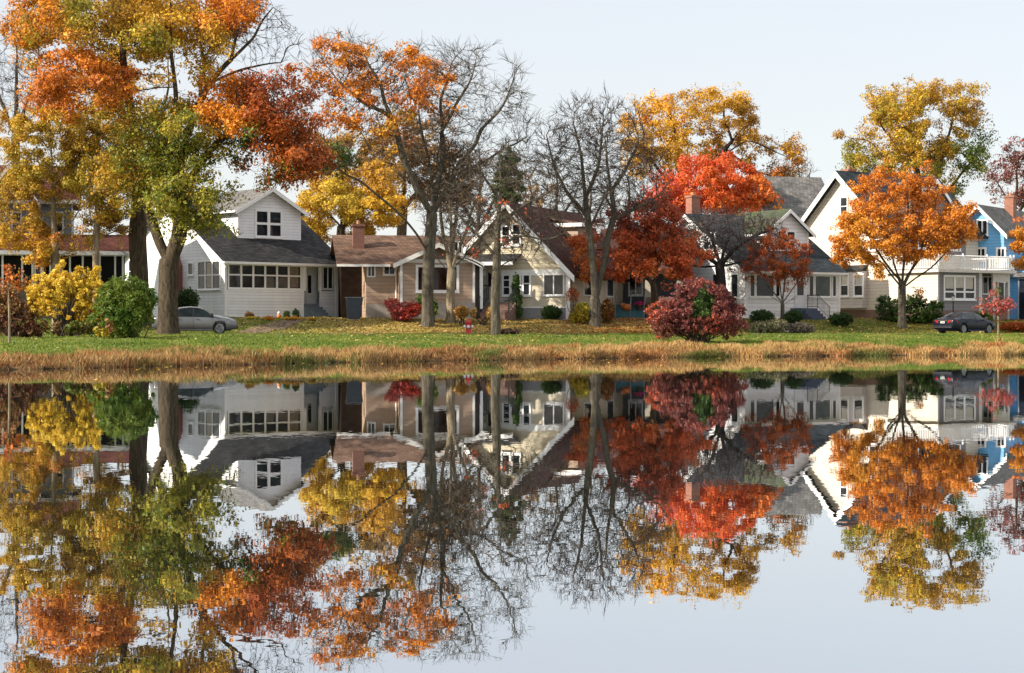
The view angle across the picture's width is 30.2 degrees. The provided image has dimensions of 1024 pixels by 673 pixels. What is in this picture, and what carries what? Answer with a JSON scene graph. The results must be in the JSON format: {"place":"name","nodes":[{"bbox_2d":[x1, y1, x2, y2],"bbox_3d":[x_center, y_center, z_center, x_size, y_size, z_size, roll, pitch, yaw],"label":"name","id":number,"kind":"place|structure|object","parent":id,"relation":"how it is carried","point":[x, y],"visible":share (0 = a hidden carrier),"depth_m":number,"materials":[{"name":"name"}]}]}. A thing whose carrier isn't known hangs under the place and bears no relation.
{"place":"outdoors","nodes":[
{"label":"outdoors","id":0,"kind":"place"},
{"bbox_2d":[238,318,323,333],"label":"path","id":1,"kind":"structure","parent":0,"point":[273,326],"depth_m":115.49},
{"bbox_2d":[94,332,888,356],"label":"weed stalks","id":2,"kind":"object","parent":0,"point":[544,334],"visible":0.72,"depth_m":87.62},
{"bbox_2d":[23,356,981,381],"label":"floating leaves","id":3,"kind":"object","parent":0,"point":[373,371],"visible":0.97,"depth_m":62.95,"materials":[{"name":"orange plant"}]},
{"bbox_2d":[0,355,1023,672],"bbox_3d":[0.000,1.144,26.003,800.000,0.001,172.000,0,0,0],"label":"water","id":4,"kind":"structure","parent":0,"point":[726,515],"depth_m":12.47,"materials":[{"name":"liquid"}]},
{"bbox_2d":[0,316,1023,369],"bbox_3d":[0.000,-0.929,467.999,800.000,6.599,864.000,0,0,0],"label":"ground","id":5,"kind":"structure","parent":0,"point":[462,328],"depth_m":115.24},
{"bbox_2d":[0,264,34,343],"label":"sapling","id":6,"kind":"object","parent":5,"relation":"on","point":[10,277],"visible":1,"depth_m":74.56,"materials":[{"name":"orange plant"}]},
{"bbox_2d":[0,36,40,164],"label":"bare tree","id":7,"kind":"object","parent":5,"relation":"on","point":[15,97],"visible":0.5,"depth_m":158.50,"materials":[{"name":"brown plant"}]},
{"bbox_2d":[0,277,52,337],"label":"shrub","id":8,"kind":"object","parent":5,"relation":"on","point":[27,328],"visible":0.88,"depth_m":87.07,"materials":[{"name":"red plant"}]},
{"bbox_2d":[0,96,121,330],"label":"birch tree","id":9,"kind":"object","parent":5,"relation":"on","point":[23,127],"visible":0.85,"depth_m":111.34,"materials":[{"name":"yellow plant"}]},
{"bbox_2d":[0,165,128,318],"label":"red roofed house","id":10,"kind":"structure","parent":5,"relation":"on","point":[111,259],"depth_m":117.15,"materials":[{"name":"wood"}]},
{"bbox_2d":[11,211,21,231],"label":"window","id":11,"kind":"structure","parent":10,"relation":"in","point":[19,219],"depth_m":118.26,"materials":[{"name":"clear glass"}]},
{"bbox_2d":[33,260,41,283],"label":"door","id":12,"kind":"structure","parent":10,"relation":"in","point":[35,269],"depth_m":115.92,"materials":[{"name":"white glass"}]},
{"bbox_2d":[56,212,63,233],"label":"window","id":13,"kind":"structure","parent":10,"relation":"in","point":[59,227],"depth_m":118.81,"materials":[{"name":"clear glass"}]},
{"bbox_2d":[24,259,110,336],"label":"shrub","id":14,"kind":"object","parent":5,"relation":"on","point":[49,298],"visible":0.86,"depth_m":86.96,"materials":[{"name":"yellow plant"}]},
{"bbox_2d":[57,117,139,330],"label":"birch tree","id":15,"kind":"object","parent":5,"relation":"on","point":[111,214],"visible":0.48,"depth_m":112.24,"materials":[{"name":"yellow plant"}]},
{"bbox_2d":[59,41,181,325],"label":"maple tree","id":16,"kind":"object","parent":5,"relation":"on","point":[137,227],"visible":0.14,"depth_m":114.59,"materials":[{"name":"orange plant"}]},
{"bbox_2d":[87,273,158,337],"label":"shrub","id":17,"kind":"object","parent":5,"relation":"on","point":[123,308],"visible":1,"depth_m":85.05,"materials":[{"name":"green plant"}]},
{"bbox_2d":[0,0,341,334],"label":"maple tree","id":18,"kind":"object","parent":5,"relation":"on","point":[162,181],"visible":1,"depth_m":102.87,"materials":[{"name":"orange plant"}]},
{"bbox_2d":[178,287,200,307],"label":"shrub","id":19,"kind":"object","parent":5,"relation":"on","point":[189,298],"visible":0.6,"depth_m":122.05,"materials":[{"name":"green plant"}]},
{"bbox_2d":[152,306,237,333],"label":"parked car","id":20,"kind":"object","parent":5,"relation":"on","point":[190,318],"visible":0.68,"depth_m":107.09,"materials":[{"name":"silver metal"}]},
{"bbox_2d":[125,187,337,317],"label":"white house","id":21,"kind":"structure","parent":5,"relation":"on","point":[273,258],"depth_m":127.04,"materials":[{"name":"wood"}]},
{"bbox_2d":[187,262,193,275],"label":"window","id":22,"kind":"structure","parent":21,"relation":"in","point":[191,264],"depth_m":126.54,"materials":[{"name":"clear glass"}]},
{"bbox_2d":[197,260,220,290],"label":"window","id":23,"kind":"structure","parent":21,"relation":"in","point":[202,274],"depth_m":125.00,"materials":[{"name":"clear glass"}]},
{"bbox_2d":[227,265,301,290],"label":"porch window","id":24,"kind":"structure","parent":21,"relation":"in","point":[239,277],"depth_m":125.28,"materials":[{"name":"white glass"}]},
{"bbox_2d":[322,267,333,289],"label":"porch window","id":25,"kind":"structure","parent":21,"relation":"in","point":[327,273],"depth_m":128.81,"materials":[{"name":"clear glass"}]},
{"bbox_2d":[295,158,411,244],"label":"golden tree","id":26,"kind":"object","parent":5,"relation":"on","point":[349,210],"visible":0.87,"depth_m":142.78,"materials":[{"name":"yellow plant"}]},
{"bbox_2d":[345,297,363,319],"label":"wheeled bin","id":27,"kind":"object","parent":5,"relation":"on","point":[353,306],"visible":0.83,"depth_m":120.68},
{"bbox_2d":[304,105,490,234],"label":"golden tree","id":28,"kind":"object","parent":5,"relation":"on","point":[402,229],"visible":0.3,"depth_m":169.01,"materials":[{"name":"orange plant"}]},
{"bbox_2d":[383,297,421,321],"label":"burning bush","id":29,"kind":"object","parent":5,"relation":"on","point":[399,311],"visible":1,"depth_m":118.78,"materials":[{"name":"red plant"}]},
{"bbox_2d":[330,220,484,319],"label":"brown bungalow","id":30,"kind":"object","parent":5,"relation":"on","point":[375,271],"visible":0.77,"depth_m":123.36,"materials":[{"name":"wood"}]},
{"bbox_2d":[367,267,375,276],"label":"window","id":31,"kind":"structure","parent":30,"relation":"in","point":[371,271],"depth_m":123.27,"materials":[{"name":"clear glass"}]},
{"bbox_2d":[382,267,395,275],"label":"window","id":32,"kind":"structure","parent":30,"relation":"in","point":[387,271],"depth_m":123.46,"materials":[{"name":"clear glass"}]},
{"bbox_2d":[415,265,458,292],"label":"window","id":33,"kind":"structure","parent":30,"relation":"in","point":[440,273],"depth_m":121.76,"materials":[{"name":"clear glass"}]},
{"bbox_2d":[283,22,545,327],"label":"maple tree","id":34,"kind":"object","parent":5,"relation":"on","point":[416,92],"visible":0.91,"depth_m":116.94,"materials":[{"name":"orange plant"}]},
{"bbox_2d":[416,293,438,322],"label":"shrub","id":35,"kind":"object","parent":5,"relation":"on","point":[436,307],"visible":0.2,"depth_m":119.14,"materials":[{"name":"green plant"}]},
{"bbox_2d":[414,131,502,323],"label":"bare tree","id":36,"kind":"object","parent":5,"relation":"on","point":[450,295],"visible":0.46,"depth_m":119.48,"materials":[{"name":"brown plant"}]},
{"bbox_2d":[453,305,469,324],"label":"perennial","id":37,"kind":"object","parent":5,"relation":"on","point":[460,312],"visible":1,"depth_m":119.18,"materials":[{"name":"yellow plant"}]},
{"bbox_2d":[463,319,473,333],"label":"fire hydrant","id":38,"kind":"object","parent":5,"relation":"on","point":[468,325],"visible":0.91,"depth_m":115.61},
{"bbox_2d":[448,133,503,235],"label":"bare tree","id":39,"kind":"object","parent":5,"relation":"on","point":[478,229],"visible":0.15,"depth_m":182.82,"materials":[{"name":"brown plant"}]},
{"bbox_2d":[469,305,490,325],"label":"perennial","id":40,"kind":"object","parent":5,"relation":"on","point":[473,312],"visible":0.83,"depth_m":119.15,"materials":[{"name":"yellow plant"}]},
{"bbox_2d":[436,134,572,334],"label":"bare tree","id":41,"kind":"object","parent":5,"relation":"on","point":[496,252],"visible":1,"depth_m":102.23,"materials":[{"name":"brown plant"}]},
{"bbox_2d":[486,147,525,217],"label":"conifer tree","id":42,"kind":"object","parent":5,"relation":"on","point":[504,191],"visible":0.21,"depth_m":147.33,"materials":[{"name":"green plant"}]},
{"bbox_2d":[501,327,520,333],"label":"leaf pile","id":43,"kind":"object","parent":5,"relation":"on","point":[509,331],"visible":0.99,"depth_m":102.41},
{"bbox_2d":[0,338,1023,369],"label":"sedge grass","id":44,"kind":"structure","parent":5,"relation":"on","point":[218,355],"depth_m":79.72,"materials":[{"name":"plant"}]},
{"bbox_2d":[0,332,1023,354],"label":"lawn grass","id":45,"kind":"structure","parent":5,"relation":"on","point":[636,337],"depth_m":92.05,"materials":[{"name":"plant"}]},
{"bbox_2d":[0,316,1023,347],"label":"fallen leaves","id":46,"kind":"object","parent":5,"relation":"on","point":[524,324],"visible":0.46,"depth_m":118.84,"materials":[{"name":"orange plant"}]},
{"bbox_2d":[510,272,522,319],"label":"arborvitae","id":47,"kind":"object","parent":5,"relation":"on","point":[519,297],"visible":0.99,"depth_m":122.72,"materials":[{"name":"green plant"}]},
{"bbox_2d":[493,164,561,207],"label":"bare tree","id":48,"kind":"object","parent":5,"relation":"on","point":[541,203],"visible":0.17,"depth_m":193.22,"materials":[{"name":"brown plant"}]},
{"bbox_2d":[463,202,629,320],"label":"beige gabled house","id":49,"kind":"structure","parent":5,"relation":"on","point":[545,278],"depth_m":124.17,"materials":[{"name":"paint"}]},
{"bbox_2d":[486,270,491,299],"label":"door","id":50,"kind":"structure","parent":49,"relation":"in","point":[488,276],"depth_m":125.06,"materials":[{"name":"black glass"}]},
{"bbox_2d":[501,271,510,296],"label":"window","id":51,"kind":"structure","parent":49,"relation":"in","point":[506,280],"depth_m":124.64,"materials":[{"name":"clear glass"}]},
{"bbox_2d":[501,225,510,246],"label":"window","id":52,"kind":"structure","parent":49,"relation":"in","point":[503,228],"depth_m":124.64,"materials":[{"name":"clear glass"}]},
{"bbox_2d":[511,271,520,292],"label":"window","id":53,"kind":"structure","parent":49,"relation":"in","point":[512,272],"depth_m":124.39,"materials":[{"name":"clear glass"}]},
{"bbox_2d":[511,223,520,246],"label":"window","id":54,"kind":"structure","parent":49,"relation":"in","point":[513,226],"depth_m":124.36,"materials":[{"name":"clear glass"}]},
{"bbox_2d":[522,271,531,296],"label":"window","id":55,"kind":"structure","parent":49,"relation":"in","point":[526,280],"depth_m":124.09,"materials":[{"name":"clear glass"}]},
{"bbox_2d":[543,271,564,295],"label":"window","id":56,"kind":"structure","parent":49,"relation":"in","point":[553,285],"depth_m":123.36,"materials":[{"name":"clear glass"}]},
{"bbox_2d":[583,280,590,295],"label":"window","id":57,"kind":"structure","parent":49,"relation":"in","point":[586,287],"depth_m":125.86,"materials":[{"name":"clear glass"}]},
{"bbox_2d":[606,280,613,296],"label":"window","id":58,"kind":"structure","parent":49,"relation":"in","point":[609,284],"depth_m":130.01,"materials":[{"name":"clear glass"}]},
{"bbox_2d":[540,305,561,320],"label":"shrub","id":59,"kind":"object","parent":5,"relation":"on","point":[548,312],"visible":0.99,"depth_m":122.68,"materials":[{"name":"green plant"}]},
{"bbox_2d":[523,150,590,217],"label":"bare tree","id":60,"kind":"object","parent":5,"relation":"on","point":[555,204],"visible":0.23,"depth_m":193.69,"materials":[{"name":"brown plant"}]},
{"bbox_2d":[565,287,579,320],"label":"shrub","id":61,"kind":"object","parent":5,"relation":"on","point":[573,292],"visible":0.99,"depth_m":122.09,"materials":[{"name":"red plant"}]},
{"bbox_2d":[568,301,589,323],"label":"shrub","id":62,"kind":"object","parent":5,"relation":"on","point":[583,310],"visible":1,"depth_m":121.14,"materials":[{"name":"yellow plant"}]},
{"bbox_2d":[554,170,621,229],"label":"bare tree","id":63,"kind":"object","parent":5,"relation":"on","point":[590,194],"visible":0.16,"depth_m":199.88,"materials":[{"name":"brown plant"}]},
{"bbox_2d":[520,81,678,326],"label":"bare tree","id":64,"kind":"object","parent":5,"relation":"on","point":[596,280],"visible":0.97,"depth_m":120.91,"materials":[{"name":"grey plant"}]},
{"bbox_2d":[600,298,615,322],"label":"shrub","id":65,"kind":"object","parent":5,"relation":"on","point":[607,312],"visible":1,"depth_m":122.21,"materials":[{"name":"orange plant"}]},
{"bbox_2d":[578,164,652,232],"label":"bare tree","id":66,"kind":"object","parent":5,"relation":"on","point":[634,220],"visible":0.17,"depth_m":196.45,"materials":[{"name":"brown plant"}]},
{"bbox_2d":[563,193,720,319],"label":"red maple","id":67,"kind":"object","parent":5,"relation":"on","point":[680,254],"visible":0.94,"depth_m":123.04,"materials":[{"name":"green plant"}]},
{"bbox_2d":[600,228,690,317],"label":"dark porch house","id":68,"kind":"structure","parent":5,"relation":"on","point":[634,291],"depth_m":132.63,"materials":[{"name":"red"}]},
{"bbox_2d":[628,274,642,295],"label":"window","id":69,"kind":"structure","parent":68,"relation":"in","point":[637,289],"depth_m":132.84,"materials":[{"name":"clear glass"}]},
{"bbox_2d":[632,301,645,310],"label":"flower pot","id":70,"kind":"object","parent":68,"relation":"on","point":[639,305],"visible":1,"depth_m":130.34,"materials":[{"name":"ceramic"}]},
{"bbox_2d":[644,276,749,342],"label":"shrub","id":71,"kind":"object","parent":5,"relation":"on","point":[680,322],"visible":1,"depth_m":95.11,"materials":[{"name":"red plant"}]},
{"bbox_2d":[632,145,784,219],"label":"red maple","id":72,"kind":"object","parent":5,"relation":"on","point":[717,191],"visible":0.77,"depth_m":152.88,"materials":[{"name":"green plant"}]},
{"bbox_2d":[614,81,810,210],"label":"golden tree","id":73,"kind":"object","parent":5,"relation":"on","point":[737,103],"visible":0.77,"depth_m":175.03,"materials":[{"name":"yellow plant"}]},
{"bbox_2d":[640,202,787,311],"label":"crabapple tree","id":74,"kind":"object","parent":5,"relation":"on","point":[719,268],"visible":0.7,"depth_m":128.57,"materials":[{"name":"black plant"}]},
{"bbox_2d":[749,309,774,321],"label":"hedge mound","id":75,"kind":"object","parent":5,"relation":"on","point":[762,314],"visible":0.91,"depth_m":125.83,"materials":[{"name":"green plant"}]},
{"bbox_2d":[678,192,848,319],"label":"white dormered house","id":76,"kind":"structure","parent":5,"relation":"on","point":[818,297],"depth_m":133.83,"materials":[{"name":"wood"}]},
{"bbox_2d":[730,273,738,298],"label":"window","id":77,"kind":"structure","parent":76,"relation":"in","point":[734,276],"depth_m":131.67,"materials":[{"name":"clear glass"}]},
{"bbox_2d":[749,274,756,297],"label":"window","id":78,"kind":"structure","parent":76,"relation":"in","point":[752,287],"depth_m":130.97,"materials":[{"name":"clear glass"}]},
{"bbox_2d":[756,274,774,297],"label":"window","id":79,"kind":"structure","parent":76,"relation":"in","point":[759,294],"depth_m":131.45,"materials":[{"name":"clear glass"}]},
{"bbox_2d":[775,275,780,297],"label":"window","id":80,"kind":"structure","parent":76,"relation":"in","point":[777,289],"depth_m":132.03,"materials":[{"name":"clear glass"}]},
{"bbox_2d":[794,279,805,307],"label":"door","id":81,"kind":"structure","parent":76,"relation":"in","point":[800,302],"depth_m":132.97,"materials":[{"name":"white wood"}]},
{"bbox_2d":[808,275,814,297],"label":"window","id":82,"kind":"structure","parent":76,"relation":"in","point":[811,277],"depth_m":133.52,"materials":[{"name":"clear glass"}]},
{"bbox_2d":[814,275,831,297],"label":"window","id":83,"kind":"structure","parent":76,"relation":"in","point":[822,283],"depth_m":134.04,"materials":[{"name":"grey glass"}]},
{"bbox_2d":[832,275,837,297],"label":"window","id":84,"kind":"structure","parent":76,"relation":"in","point":[834,277],"depth_m":134.57,"materials":[{"name":"clear glass"}]},
{"bbox_2d":[744,317,788,332],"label":"perennial","id":85,"kind":"object","parent":5,"relation":"on","point":[777,325],"visible":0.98,"depth_m":121.95,"materials":[{"name":"green plant"}]},
{"bbox_2d":[737,227,814,319],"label":"ornamental tree","id":86,"kind":"object","parent":5,"relation":"on","point":[784,271],"visible":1,"depth_m":127.93,"materials":[{"name":"red plant"}]},
{"bbox_2d":[735,176,824,218],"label":"grey roofed house","id":87,"kind":"structure","parent":5,"relation":"on","point":[799,194],"depth_m":156.30,"materials":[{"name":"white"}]},
{"bbox_2d":[783,309,802,322],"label":"hedge mound","id":88,"kind":"object","parent":5,"relation":"on","point":[791,316],"visible":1,"depth_m":126.82,"materials":[{"name":"green plant"}]},
{"bbox_2d":[780,142,820,176],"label":"bare tree","id":89,"kind":"object","parent":5,"relation":"on","point":[798,174],"visible":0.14,"depth_m":187.23,"materials":[{"name":"brown plant"}]},
{"bbox_2d":[785,321,816,332],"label":"perennial","id":90,"kind":"object","parent":5,"relation":"on","point":[807,327],"visible":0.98,"depth_m":122.49,"materials":[{"name":"grey plant"}]},
{"bbox_2d":[828,311,854,325],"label":"hedge mound","id":91,"kind":"object","parent":5,"relation":"on","point":[842,318],"visible":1,"depth_m":127.00,"materials":[{"name":"green plant"}]},
{"bbox_2d":[822,156,983,328],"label":"orange maple","id":92,"kind":"object","parent":5,"relation":"on","point":[948,229],"visible":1,"depth_m":127.66,"materials":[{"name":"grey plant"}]},
{"bbox_2d":[801,166,1016,320],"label":"cream balcony house","id":93,"kind":"structure","parent":5,"relation":"on","point":[963,278],"depth_m":139.58,"materials":[{"name":"wood"}]},
{"bbox_2d":[840,196,848,214],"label":"window","id":94,"kind":"structure","parent":93,"relation":"in","point":[843,205],"depth_m":142.06,"materials":[{"name":"clear glass"}]},
{"bbox_2d":[943,275,976,300],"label":"window","id":95,"kind":"structure","parent":93,"relation":"in","point":[963,287],"depth_m":134.93,"materials":[{"name":"clear glass"}]},
{"bbox_2d":[982,276,991,294],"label":"window","id":96,"kind":"structure","parent":93,"relation":"in","point":[986,280],"depth_m":137.76,"materials":[{"name":"clear glass"}]},
{"bbox_2d":[997,282,1004,304],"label":"door","id":97,"kind":"structure","parent":93,"relation":"in","point":[1002,284],"depth_m":138.47,"materials":[{"name":"white glass"}]},
{"bbox_2d":[873,294,944,322],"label":"shrub","id":98,"kind":"object","parent":5,"relation":"on","point":[927,313],"visible":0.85,"depth_m":131.08,"materials":[{"name":"green plant"}]},
{"bbox_2d":[831,73,1000,200],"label":"yellow green tree","id":99,"kind":"object","parent":5,"relation":"on","point":[887,114],"visible":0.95,"depth_m":171.91,"materials":[{"name":"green plant"}]},
{"bbox_2d":[933,312,995,332],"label":"parked car","id":100,"kind":"object","parent":5,"relation":"on","point":[963,322],"visible":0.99,"depth_m":120.94,"materials":[{"name":"blue paint"}]},
{"bbox_2d":[975,311,993,321],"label":"shrub","id":101,"kind":"object","parent":5,"relation":"on","point":[990,317],"visible":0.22,"depth_m":132.49,"materials":[{"name":"green plant"}]},
{"bbox_2d":[964,192,1023,319],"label":"blue house","id":102,"kind":"structure","parent":5,"relation":"on","point":[996,225],"depth_m":142.88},
{"bbox_2d":[976,219,988,235],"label":"window","id":103,"kind":"structure","parent":102,"relation":"in","point":[983,224],"depth_m":142.93,"materials":[{"name":"clear glass"}]},
{"bbox_2d":[978,247,986,261],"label":"window","id":104,"kind":"structure","parent":102,"relation":"in","point":[982,251],"depth_m":143.00,"materials":[{"name":"clear glass"}]},
{"bbox_2d":[996,247,1005,256],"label":"window","id":105,"kind":"structure","parent":102,"relation":"in","point":[1000,251],"depth_m":142.15,"materials":[{"name":"clear glass"}]},
{"bbox_2d":[974,283,1016,334],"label":"sapling","id":106,"kind":"object","parent":5,"relation":"on","point":[1007,303],"visible":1,"depth_m":113.42,"materials":[{"name":"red plant"}]},
{"bbox_2d":[977,133,1023,210],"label":"plum tree","id":107,"kind":"object","parent":5,"relation":"on","point":[1014,159],"visible":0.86,"depth_m":163.37,"materials":[{"name":"red plant"}]},
{"bbox_2d":[999,322,1023,330],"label":"hedge","id":108,"kind":"object","parent":5,"relation":"on","point":[1014,326],"visible":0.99,"depth_m":131.12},
{"bbox_2d":[1005,213,1023,272],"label":"orange maple","id":109,"kind":"object","parent":5,"relation":"on","point":[1018,242],"visible":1,"depth_m":131.76,"materials":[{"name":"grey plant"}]},
{"bbox_2d":[0,0,1023,247],"label":"sky","id":110,"kind":"structure","parent":0,"point":[807,65],"materials":[{"name":"white"}]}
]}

